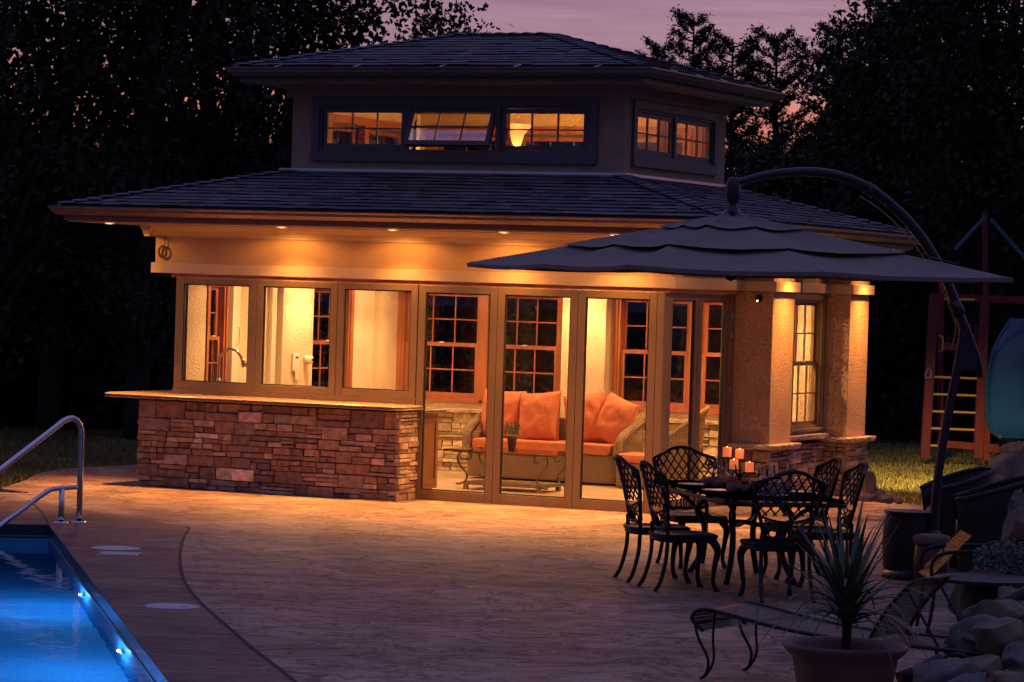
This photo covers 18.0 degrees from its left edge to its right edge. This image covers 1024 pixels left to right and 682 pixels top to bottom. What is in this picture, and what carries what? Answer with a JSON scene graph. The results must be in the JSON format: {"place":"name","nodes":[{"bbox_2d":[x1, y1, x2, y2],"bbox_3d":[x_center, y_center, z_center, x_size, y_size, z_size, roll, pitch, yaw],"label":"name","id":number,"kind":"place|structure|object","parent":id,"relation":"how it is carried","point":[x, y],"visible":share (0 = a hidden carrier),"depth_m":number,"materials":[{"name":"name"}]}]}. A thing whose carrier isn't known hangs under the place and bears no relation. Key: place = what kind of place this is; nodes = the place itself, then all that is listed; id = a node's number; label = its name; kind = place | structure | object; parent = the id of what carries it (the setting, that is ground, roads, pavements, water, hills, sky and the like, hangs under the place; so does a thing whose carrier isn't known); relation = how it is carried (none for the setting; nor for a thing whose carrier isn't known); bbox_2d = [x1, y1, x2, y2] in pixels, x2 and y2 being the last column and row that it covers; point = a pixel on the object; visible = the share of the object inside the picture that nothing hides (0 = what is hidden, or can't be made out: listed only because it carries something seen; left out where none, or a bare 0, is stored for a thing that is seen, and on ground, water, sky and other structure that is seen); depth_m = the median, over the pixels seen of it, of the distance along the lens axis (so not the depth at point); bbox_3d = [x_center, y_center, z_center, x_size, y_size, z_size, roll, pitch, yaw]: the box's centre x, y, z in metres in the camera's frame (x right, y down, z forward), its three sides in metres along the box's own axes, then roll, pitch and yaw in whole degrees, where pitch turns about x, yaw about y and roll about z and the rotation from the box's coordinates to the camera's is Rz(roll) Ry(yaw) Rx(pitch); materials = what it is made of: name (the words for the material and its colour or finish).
{"place":"outdoors","nodes":[
{"label":"outdoors","id":0,"kind":"place"},
{"bbox_2d":[0,464,959,681],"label":"patio","id":1,"kind":"structure","parent":0,"point":[263,593],"depth_m":25.77,"materials":[{"name":"stone"}]},
{"bbox_2d":[0,525,167,681],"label":"swimming pool","id":2,"kind":"structure","parent":1,"relation":"in","point":[145,661],"depth_m":25.00,"materials":[{"name":"paint"}]},
{"bbox_2d":[0,537,151,681],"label":"pool water","id":3,"kind":"structure","parent":2,"relation":"in","point":[55,625],"depth_m":22.96,"materials":[{"name":"liquid"}]},
{"bbox_2d":[0,500,292,681],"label":"pool deck","id":4,"kind":"object","parent":1,"relation":"on","point":[201,644],"visible":1,"depth_m":24.35,"materials":[{"name":"concrete"}]},
{"bbox_2d":[0,415,86,527],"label":"pool handrail","id":5,"kind":"object","parent":4,"relation":"on","point":[78,487],"visible":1,"depth_m":30.94,"materials":[{"name":"silver metal"}]},
{"bbox_2d":[91,546,140,550],"bbox_3d":[-3.470,1.811,28.255,0.434,0.014,0.434,2,1,24],"label":"skimmer lid","id":6,"kind":"object","parent":4,"relation":"on","point":[120,548],"visible":1,"depth_m":28.21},
{"bbox_2d":[98,551,140,555],"bbox_3d":[-3.367,1.826,27.706,0.330,0.009,0.300,2,1,0],"label":"deck plate","id":7,"kind":"object","parent":4,"relation":"on","point":[120,553],"visible":1,"depth_m":27.64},
{"bbox_2d":[144,603,199,609],"bbox_3d":[-2.466,1.923,23.422,0.404,0.014,0.404,2,1,24],"label":"skimmer lid","id":8,"kind":"object","parent":4,"relation":"on","point":[174,606],"visible":1,"depth_m":23.38,"materials":[{"name":"plastic"}]},
{"bbox_2d":[178,526,297,681],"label":"expansion joint","id":9,"kind":"object","parent":1,"relation":"on","point":[215,615],"visible":1,"depth_m":23.14,"materials":[{"name":"black"}]},
{"bbox_2d":[47,32,928,513],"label":"pool house","id":10,"kind":"structure","parent":1,"relation":"on","point":[377,242],"depth_m":36.76,"materials":[{"name":"paint"}]},
{"bbox_2d":[173,277,256,391],"bbox_3d":[-3.403,-0.078,37.089,1.059,1.278,0.055,2,1,24],"label":"folding window","id":11,"kind":"structure","parent":10,"relation":"in","point":[179,382],"depth_m":37.09,"materials":[{"name":"wood"}]},
{"bbox_2d":[205,285,229,389],"bbox_3d":[-3.506,-0.041,37.924,0.170,1.360,0.540,2,1,24],"label":"sash window","id":12,"kind":"structure","parent":10,"relation":"in","point":[221,294],"depth_m":38.07,"materials":[{"name":"brown wood"}]},
{"bbox_2d":[291,353,299,378],"bbox_3d":[-2.645,0.309,39.478,0.035,0.320,0.180,2,1,24],"label":"wall phone","id":13,"kind":"object","parent":10,"relation":"attached to","point":[295,365],"depth_m":39.47,"materials":[{"name":"white plastic"}]},
{"bbox_2d":[254,280,337,394],"bbox_3d":[-2.445,-0.041,36.654,1.034,1.278,0.055,2,1,24],"label":"folding window","id":14,"kind":"structure","parent":10,"relation":"in","point":[259,386],"depth_m":36.65,"materials":[{"name":"wood"}]},
{"bbox_2d":[312,281,354,400],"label":"sash window","id":15,"kind":"structure","parent":10,"relation":"in","point":[350,303],"depth_m":40.99,"materials":[{"name":"brown wood"}]},
{"bbox_2d":[332,114,401,143],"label":"wall","id":16,"kind":"structure","parent":10,"relation":"in","point":[361,136],"depth_m":39.35,"materials":[{"name":"paint"}]},
{"bbox_2d":[335,282,419,398],"bbox_3d":[-1.512,-0.005,36.231,1.004,1.278,0.055,2,1,24],"label":"folding window","id":17,"kind":"structure","parent":10,"relation":"in","point":[340,390],"depth_m":36.21,"materials":[{"name":"wood"}]},
{"bbox_2d":[412,407,446,488],"bbox_3d":[-2.218,1.208,37.079,3.020,0.990,0.760,2,1,24],"label":"kitchen cabinet","id":18,"kind":"object","parent":10,"relation":"on","point":[430,448],"visible":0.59,"depth_m":36.56,"materials":[{"name":"brown wood"}]},
{"bbox_2d":[216,348,246,395],"bbox_3d":[-3.266,0.377,37.458,0.395,0.594,0.130,2,1,13],"label":"kitchen faucet","id":19,"kind":"object","parent":18,"relation":"on","point":[243,364],"visible":0.77,"depth_m":37.48,"materials":[{"name":"silver metal"}]},
{"bbox_2d":[395,292,484,402],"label":"sash window","id":20,"kind":"structure","parent":10,"relation":"in","point":[404,298],"depth_m":41.84,"materials":[{"name":"brown wood"}]},
{"bbox_2d":[310,97,598,163],"bbox_3d":[-0.677,-2.433,37.199,3.640,0.750,0.394,2,1,24],"label":"clerestory window","id":21,"kind":"structure","parent":10,"relation":"in","point":[500,109],"depth_m":37.11,"materials":[{"name":"grey wood"}]},
{"bbox_2d":[416,285,497,502],"bbox_3d":[-0.620,0.581,35.828,0.962,2.381,0.055,2,1,24],"label":"folding door","id":22,"kind":"structure","parent":10,"relation":"in","point":[424,290],"depth_m":35.78,"materials":[{"name":"wood"}]},
{"bbox_2d":[443,446,564,493],"bbox_3d":[0.007,1.523,38.014,1.440,0.467,0.840,2,1,24],"label":"coffee table","id":23,"kind":"object","parent":10,"relation":"on","point":[536,485],"visible":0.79,"depth_m":37.88,"materials":[{"name":"wood"}]},
{"bbox_2d":[503,421,520,450],"bbox_3d":[0.004,1.111,37.918,0.226,0.358,0.206,2,1,24],"label":"potted herb","id":24,"kind":"object","parent":23,"relation":"on","point":[511,439],"visible":1,"depth_m":37.88,"materials":[{"name":"plant"}]},
{"bbox_2d":[479,295,562,402],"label":"sash window","id":25,"kind":"structure","parent":10,"relation":"in","point":[557,358],"depth_m":41.32,"materials":[{"name":"brown wood"}]},
{"bbox_2d":[510,114,533,145],"bbox_3d":[0.067,-2.642,38.470,0.400,0.640,0.400,2,1,24],"label":"pendant lamp","id":26,"kind":"object","parent":10,"relation":"hanging from","point":[517,136],"visible":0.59,"depth_m":38.40,"materials":[{"name":"yellow glass"}]},
{"bbox_2d":[492,287,578,507],"bbox_3d":[0.260,0.615,35.428,0.959,2.381,0.055,2,1,24],"label":"folding door","id":27,"kind":"structure","parent":10,"relation":"in","point":[503,293],"depth_m":35.43,"materials":[{"name":"wood"}]},
{"bbox_2d":[462,389,645,483],"bbox_3d":[0.537,1.154,40.089,2.254,1.108,0.922,2,1,24],"label":"wicker sofa","id":28,"kind":"object","parent":10,"relation":"on","point":[613,427],"visible":0.77,"depth_m":39.84,"materials":[{"name":"orange fabric"}]},
{"bbox_2d":[426,127,693,155],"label":"clerestory window","id":29,"kind":"structure","parent":10,"relation":"in","point":[443,133],"depth_m":40.07,"materials":[{"name":"brown wood"}]},
{"bbox_2d":[572,290,657,512],"bbox_3d":[1.123,0.648,35.037,0.926,2.381,0.055,2,1,24],"label":"folding door","id":30,"kind":"structure","parent":10,"relation":"in","point":[577,500],"depth_m":35.10,"materials":[{"name":"wood"}]},
{"bbox_2d":[615,452,644,487],"bbox_3d":[1.651,1.569,39.145,0.660,0.400,0.580,2,1,24],"label":"wicker ottoman","id":31,"kind":"object","parent":10,"relation":"on","point":[634,459],"visible":0.3,"depth_m":38.94,"materials":[{"name":"orange fabric"}]},
{"bbox_2d":[611,299,691,412],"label":"sash window","id":32,"kind":"structure","parent":10,"relation":"in","point":[620,318],"depth_m":40.74,"materials":[{"name":"brown wood"}]},
{"bbox_2d":[631,99,718,175],"bbox_3d":[1.825,-2.365,37.727,0.257,0.750,2.650,2,1,24],"label":"clerestory window","id":33,"kind":"structure","parent":10,"relation":"in","point":[704,160],"depth_m":37.70,"materials":[{"name":"grey wood"}]},
{"bbox_2d":[667,293,698,510],"bbox_3d":[1.838,0.664,35.395,0.055,2.381,0.834,2,1,24],"label":"folding door","id":34,"kind":"structure","parent":10,"relation":"in","point":[687,297],"depth_m":35.70,"materials":[{"name":"wood"}]},
{"bbox_2d":[668,406,709,493],"bbox_3d":[2.022,1.285,38.435,0.642,1.054,0.702,2,1,6],"label":"tub chair","id":35,"kind":"object","parent":10,"relation":"on","point":[678,436],"visible":0.38,"depth_m":38.16,"materials":[{"name":"beige wicker"}]},
{"bbox_2d":[700,302,721,413],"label":"sash window","id":36,"kind":"structure","parent":10,"relation":"in","point":[714,409],"depth_m":40.34,"materials":[{"name":"brown wood"}]},
{"bbox_2d":[695,294,728,505],"bbox_3d":[2.247,0.663,36.226,0.113,2.381,0.894,2,1,24],"label":"folding door","id":37,"kind":"structure","parent":10,"relation":"in","point":[724,298],"depth_m":36.56,"materials":[{"name":"wood"}]},
{"bbox_2d":[790,293,827,431],"bbox_3d":[3.502,0.254,38.620,0.170,1.640,1.240,2,1,24],"label":"sash window","id":38,"kind":"structure","parent":10,"relation":"in","point":[818,302],"depth_m":39.05,"materials":[{"name":"wood"}]},
{"bbox_2d":[306,575,830,593],"bbox_3d":[0.645,1.980,26.152,4.654,0.001,0.020,2,1,2],"label":"saw cut","id":39,"kind":"object","parent":1,"relation":"on","point":[537,583],"visible":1,"depth_m":26.17,"materials":[{"name":"black"}]},
{"bbox_2d":[613,454,692,582],"bbox_3d":[1.151,1.473,26.800,0.624,1.053,0.614,2,1,-12],"label":"dining chair","id":40,"kind":"object","parent":1,"relation":"on","point":[638,527],"visible":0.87,"depth_m":26.65,"materials":[{"name":"black metal"}]},
{"bbox_2d":[637,460,720,591],"bbox_3d":[1.330,1.490,26.080,0.624,1.053,0.614,2,1,-15],"label":"dining chair","id":41,"kind":"object","parent":1,"relation":"on","point":[665,534],"visible":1,"depth_m":25.94,"materials":[{"name":"black metal"}]},
{"bbox_2d":[652,445,729,568],"bbox_3d":[1.583,1.460,28.393,0.614,1.053,0.624,1,1,-19],"label":"dining chair","id":42,"kind":"object","parent":1,"relation":"on","point":[682,518],"visible":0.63,"depth_m":28.52,"materials":[{"name":"black metal"}]},
{"bbox_2d":[467,167,1012,580],"bbox_3d":[2.116,0.260,27.368,4.089,3.497,3.446,1,1,-22],"label":"cantilever parasol","id":43,"kind":"object","parent":1,"relation":"on","point":[731,242],"visible":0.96,"depth_m":26.70,"materials":[{"name":"grey fabric"}]},
{"bbox_2d":[649,480,847,584],"bbox_3d":[1.951,1.642,27.247,1.071,0.761,2.571,2,1,-12],"label":"dining table","id":44,"kind":"object","parent":1,"relation":"on","point":[732,521],"visible":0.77,"depth_m":26.80,"materials":[{"name":"metal"}]},
{"bbox_2d":[700,476,723,487],"bbox_3d":[1.718,1.205,27.531,0.210,0.100,0.166,2,1,24],"label":"napkin","id":45,"kind":"object","parent":44,"relation":"on","point":[717,481],"visible":1,"depth_m":27.47,"materials":[{"name":"grey fabric"}]},
{"bbox_2d":[726,481,748,492],"bbox_3d":[1.868,1.220,26.892,0.166,0.100,0.210,3,1,40],"label":"napkin","id":46,"kind":"object","parent":44,"relation":"on","point":[738,487],"visible":1,"depth_m":26.84,"materials":[{"name":"grey fabric"}]},
{"bbox_2d":[720,457,755,488],"bbox_3d":[1.926,1.124,27.511,0.264,0.261,0.249,1,1,-24],"label":"candle stand","id":47,"kind":"object","parent":44,"relation":"on","point":[739,475],"visible":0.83,"depth_m":27.51,"materials":[{"name":"black metal"}]},
{"bbox_2d":[759,485,782,495],"bbox_3d":[2.133,1.234,26.525,0.210,0.100,0.166,1,1,-19],"label":"napkin","id":48,"kind":"object","parent":44,"relation":"on","point":[773,490],"visible":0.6,"depth_m":26.47,"materials":[{"name":"grey fabric"}]},
{"bbox_2d":[737,470,826,602],"bbox_3d":[2.111,1.525,25.444,0.614,1.053,0.624,1,1,-16],"label":"dining chair","id":49,"kind":"object","parent":1,"relation":"on","point":[775,543],"visible":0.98,"depth_m":25.26,"materials":[{"name":"black metal"}]},
{"bbox_2d":[763,456,841,578],"bbox_3d":[2.486,1.502,27.547,0.624,1.053,0.614,2,1,-12],"label":"dining chair","id":50,"kind":"object","parent":1,"relation":"on","point":[831,485],"visible":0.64,"depth_m":27.60,"materials":[{"name":"black metal"}]},
{"bbox_2d":[785,461,868,586],"bbox_3d":[2.637,1.518,26.860,0.624,1.053,0.614,2,1,-9],"label":"dining chair","id":51,"kind":"object","parent":1,"relation":"on","point":[863,465],"visible":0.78,"depth_m":26.88,"materials":[{"name":"black metal"}]},
{"bbox_2d":[690,574,987,678],"bbox_3d":[2.116,1.778,19.861,1.983,0.730,0.702,2,1,31],"label":"chaise","id":52,"kind":"object","parent":1,"relation":"on","point":[730,614],"visible":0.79,"depth_m":19.91,"materials":[{"name":"grey metal"}]},
{"bbox_2d":[782,636,908,681],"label":"planter pot","id":53,"kind":"object","parent":1,"relation":"on","point":[821,659],"visible":0.98,"depth_m":17.80,"materials":[{"name":"brown ceramic"}]},
{"bbox_2d":[736,493,951,679],"bbox_3d":[1.828,1.374,18.043,1.195,1.070,1.159,2,1,24],"label":"dracaena spike","id":54,"kind":"object","parent":53,"relation":"in","point":[843,577],"visible":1,"depth_m":17.96,"materials":[{"name":"green plant"}]},
{"bbox_2d":[854,493,876,501],"bbox_3d":[3.829,1.700,35.009,0.260,0.100,0.197,2,1,0],"label":"boulder","id":55,"kind":"object","parent":1,"relation":"on","point":[868,497],"visible":0.77,"depth_m":34.94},
{"bbox_2d":[864,471,876,493],"bbox_3d":[3.958,1.606,35.609,0.154,0.349,0.178,2,1,0],"label":"boulder","id":56,"kind":"object","parent":1,"relation":"on","point":[870,485],"visible":0.65,"depth_m":35.54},
{"bbox_2d":[878,494,893,503],"bbox_3d":[4.062,1.711,35.009,0.137,0.114,0.157,1,1,-24],"label":"boulder","id":57,"kind":"object","parent":1,"relation":"on","point":[886,499],"visible":0.99,"depth_m":34.97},
{"bbox_2d":[882,509,929,568],"bbox_3d":[3.449,1.756,28.029,0.470,0.567,0.470,2,1,24],"label":"drum table","id":58,"kind":"object","parent":1,"relation":"on","point":[901,555],"visible":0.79,"depth_m":27.83,"materials":[{"name":"wicker"}]},
{"bbox_2d":[895,654,944,681],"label":"boulder","id":59,"kind":"object","parent":1,"relation":"on","point":[905,675],"visible":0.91,"depth_m":18.67,"materials":[{"name":"grey stone"}]},
{"bbox_2d":[913,533,951,583],"bbox_3d":[3.542,1.832,27.231,0.330,0.408,0.330,2,1,24],"label":"garden stool","id":60,"kind":"object","parent":1,"relation":"on","point":[922,541],"visible":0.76,"depth_m":27.11,"materials":[{"name":"brown ceramic"}]},
{"bbox_2d":[919,465,996,568],"bbox_3d":[4.008,1.575,28.934,0.647,0.933,0.688,2,1,-11],"label":"tub chair","id":61,"kind":"object","parent":1,"relation":"on","point":[962,480],"visible":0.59,"depth_m":28.69,"materials":[{"name":"wicker"}]},
{"bbox_2d":[915,530,1020,633],"bbox_3d":[3.397,1.757,23.430,0.847,0.723,0.628,2,1,0],"label":"armchair","id":62,"kind":"object","parent":1,"relation":"on","point":[938,555],"visible":0.49,"depth_m":23.39,"materials":[{"name":"metal"}]},
{"bbox_2d":[934,572,1023,656],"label":"table","id":63,"kind":"object","parent":1,"relation":"on","point":[977,588],"visible":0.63,"depth_m":21.78,"materials":[{"name":"metal"}]},
{"bbox_2d":[947,564,1017,615],"bbox_3d":[4.082,2.171,24.441,1.595,0.971,4.730,2,1,0],"label":"rock garden mound","id":64,"kind":"object","parent":1,"relation":"on","point":[957,589],"visible":0.07,"depth_m":25.10,"materials":[{"name":"brown soil"}]},
{"bbox_2d":[972,538,1023,574],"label":"shrub","id":65,"kind":"object","parent":64,"relation":"on","point":[996,555],"visible":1,"depth_m":22.53,"materials":[{"name":"blue plant"}]},
{"bbox_2d":[1001,506,1023,546],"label":"boulder","id":66,"kind":"object","parent":64,"relation":"on","point":[1013,526],"visible":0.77,"depth_m":24.54,"materials":[{"name":"stone"}]},
{"bbox_2d":[1008,488,1023,512],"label":"boulder","id":67,"kind":"object","parent":64,"relation":"on","point":[1016,499],"visible":0.59,"depth_m":25.32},
{"bbox_2d":[951,475,1023,572],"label":"tub chair","id":68,"kind":"object","parent":1,"relation":"on","point":[981,512],"visible":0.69,"depth_m":26.32,"materials":[{"name":"wicker"}]},
{"bbox_2d":[986,657,1023,681],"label":"rock garden mound","id":69,"kind":"object","parent":1,"relation":"on","point":[1018,669],"visible":0.07,"depth_m":18.67,"materials":[{"name":"brown soil"}]},
{"bbox_2d":[912,659,979,681],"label":"boulder","id":70,"kind":"object","parent":69,"relation":"on","point":[945,670],"visible":0.88,"depth_m":18.51,"materials":[{"name":"stone"}]},
{"bbox_2d":[943,630,977,658],"bbox_3d":[2.732,1.843,19.619,0.223,0.188,0.182,2,1,0],"label":"boulder","id":71,"kind":"object","parent":69,"relation":"on","point":[956,640],"visible":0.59,"depth_m":19.54,"materials":[{"name":"stone"}]},
{"bbox_2d":[948,672,986,681],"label":"boulder","id":72,"kind":"object","parent":69,"relation":"on","point":[975,677],"visible":1,"depth_m":18.17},
{"bbox_2d":[948,614,998,643],"bbox_3d":[2.882,1.777,19.614,0.448,0.227,0.363,2,1,16],"label":"boulder","id":73,"kind":"object","parent":69,"relation":"on","point":[964,626],"visible":0.32,"depth_m":19.56,"materials":[{"name":"stone"}]},
{"bbox_2d":[958,654,1002,675],"bbox_3d":[2.726,1.890,18.697,0.237,0.156,0.234,1,1,-17],"label":"boulder","id":74,"kind":"object","parent":69,"relation":"on","point":[988,664],"visible":0.61,"depth_m":18.64,"materials":[{"name":"stone"}]},
{"bbox_2d":[960,599,1023,620],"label":"boulder","id":75,"kind":"object","parent":69,"relation":"on","point":[1011,608],"visible":0.55,"depth_m":19.79,"materials":[{"name":"stone"}]},
{"bbox_2d":[971,617,1023,656],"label":"boulder","id":76,"kind":"object","parent":69,"relation":"on","point":[996,636],"visible":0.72,"depth_m":19.14,"materials":[{"name":"stone"}]},
{"bbox_2d":[987,669,1023,681],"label":"boulder","id":77,"kind":"object","parent":69,"relation":"on","point":[1006,675],"visible":1,"depth_m":18.23,"materials":[{"name":"stone"}]},
{"bbox_2d":[995,586,1023,600],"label":"boulder","id":78,"kind":"object","parent":69,"relation":"on","point":[1017,595],"visible":0.15,"depth_m":20.58,"materials":[{"name":"grey stone"}]},
{"bbox_2d":[1002,639,1023,667],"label":"boulder","id":79,"kind":"object","parent":69,"relation":"on","point":[1013,654],"visible":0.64,"depth_m":18.73,"materials":[{"name":"stone"}]},
{"bbox_2d":[988,451,1023,477],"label":"boulder","id":80,"kind":"object","parent":1,"relation":"on","point":[1009,465],"visible":0.37,"depth_m":32.86,"materials":[{"name":"stone"}]},
{"bbox_2d":[998,585,1015,597],"bbox_3d":[3.285,1.681,21.200,0.187,0.154,0.173,2,1,0],"label":"boulder","id":81,"kind":"object","parent":1,"relation":"on","point":[1003,591],"visible":0.4,"depth_m":21.16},
{"bbox_2d":[999,441,1023,457],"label":"boulder","id":82,"kind":"object","parent":1,"relation":"on","point":[1017,447],"visible":0.44,"depth_m":35.42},
{"bbox_2d":[0,414,1023,680],"bbox_3d":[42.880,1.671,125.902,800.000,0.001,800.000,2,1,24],"label":"lawn","id":83,"kind":"structure","parent":0,"point":[892,438],"depth_m":47.40,"materials":[{"name":"green plant"}]},
{"bbox_2d":[0,0,202,382],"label":"broadleaf tree","id":84,"kind":"object","parent":83,"relation":"on","point":[40,83],"visible":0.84,"depth_m":46.56,"materials":[{"name":"green plant"}]},
{"bbox_2d":[1,102,201,192],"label":"broadleaf tree","id":85,"kind":"object","parent":83,"relation":"on","point":[164,171],"visible":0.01,"depth_m":56.76,"materials":[{"name":"green plant"}]},
{"bbox_2d":[0,0,224,430],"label":"broadleaf tree","id":86,"kind":"object","parent":83,"relation":"on","point":[52,366],"visible":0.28,"depth_m":49.78,"materials":[{"name":"green plant"}]},
{"bbox_2d":[0,0,310,440],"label":"broadleaf tree","id":87,"kind":"object","parent":83,"relation":"on","point":[138,321],"visible":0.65,"depth_m":47.65,"materials":[{"name":"green plant"}]},
{"bbox_2d":[45,0,421,376],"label":"broadleaf tree","id":88,"kind":"object","parent":83,"relation":"on","point":[225,156],"visible":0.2,"depth_m":51.15,"materials":[{"name":"green plant"}]},
{"bbox_2d":[164,0,396,180],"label":"broadleaf tree","id":89,"kind":"object","parent":83,"relation":"on","point":[348,12],"visible":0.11,"depth_m":52.10,"materials":[{"name":"green plant"}]},
{"bbox_2d":[115,125,462,344],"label":"broadleaf tree","id":90,"kind":"object","parent":83,"relation":"on","point":[459,300],"depth_m":59.03,"materials":[{"name":"green plant"}]},
{"bbox_2d":[389,0,482,147],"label":"broadleaf tree","id":91,"kind":"object","parent":83,"relation":"on","point":[425,26],"visible":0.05,"depth_m":61.50,"materials":[{"name":"green plant"}]},
{"bbox_2d":[426,0,513,380],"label":"broadleaf tree","id":92,"kind":"object","parent":83,"relation":"on","point":[485,5],"visible":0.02,"depth_m":62.90,"materials":[{"name":"green plant"}]},
{"bbox_2d":[0,95,1023,441],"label":"undergrowth","id":93,"kind":"object","parent":83,"relation":"on","point":[88,403],"visible":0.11,"depth_m":56.35,"materials":[{"name":"green plant"}]},
{"bbox_2d":[634,35,676,394],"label":"ragged pine","id":94,"kind":"object","parent":83,"relation":"on","point":[657,50],"visible":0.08,"depth_m":74.84,"materials":[{"name":"green plant"}]},
{"bbox_2d":[655,4,727,169],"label":"ragged pine","id":95,"kind":"object","parent":83,"relation":"on","point":[688,21],"visible":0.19,"depth_m":69.86,"materials":[{"name":"green plant"}]},
{"bbox_2d":[691,27,798,189],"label":"ragged pine","id":96,"kind":"object","parent":83,"relation":"on","point":[741,55],"visible":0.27,"depth_m":67.68,"materials":[{"name":"green plant"}]},
{"bbox_2d":[725,23,828,173],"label":"ragged pine","id":97,"kind":"object","parent":83,"relation":"on","point":[777,51],"visible":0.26,"depth_m":69.76,"materials":[{"name":"green plant"}]},
{"bbox_2d":[724,124,844,207],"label":"leafy tree","id":98,"kind":"object","parent":83,"relation":"on","point":[783,185],"visible":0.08,"depth_m":61.43,"materials":[{"name":"green plant"}]},
{"bbox_2d":[776,13,864,188],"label":"ragged pine","id":99,"kind":"object","parent":83,"relation":"on","point":[827,30],"visible":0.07,"depth_m":65.83,"materials":[{"name":"green plant"}]},
{"bbox_2d":[761,0,970,428],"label":"leafy tree","id":100,"kind":"object","parent":83,"relation":"on","point":[854,112],"visible":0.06,"depth_m":59.59,"materials":[{"name":"green plant"}]},
{"bbox_2d":[811,0,953,127],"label":"ragged pine","id":101,"kind":"object","parent":83,"relation":"on","point":[853,60],"depth_m":63.84,"materials":[{"name":"green plant"}]},
{"bbox_2d":[779,0,1023,443],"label":"leafy tree","id":102,"kind":"object","parent":83,"relation":"on","point":[859,76],"visible":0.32,"depth_m":54.57,"materials":[{"name":"green plant"}]},
{"bbox_2d":[858,0,1023,453],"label":"leafy tree","id":103,"kind":"object","parent":83,"relation":"on","point":[1000,198],"visible":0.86,"depth_m":51.48,"materials":[{"name":"green plant"}]},
{"bbox_2d":[920,211,1023,459],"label":"swing set","id":104,"kind":"object","parent":83,"relation":"on","point":[999,404],"visible":0.92,"depth_m":47.44,"materials":[{"name":"red wood"}]},
{"bbox_2d":[0,0,1023,171],"label":"sky","id":105,"kind":"structure","parent":0,"point":[621,24],"materials":[{"name":"purple"}]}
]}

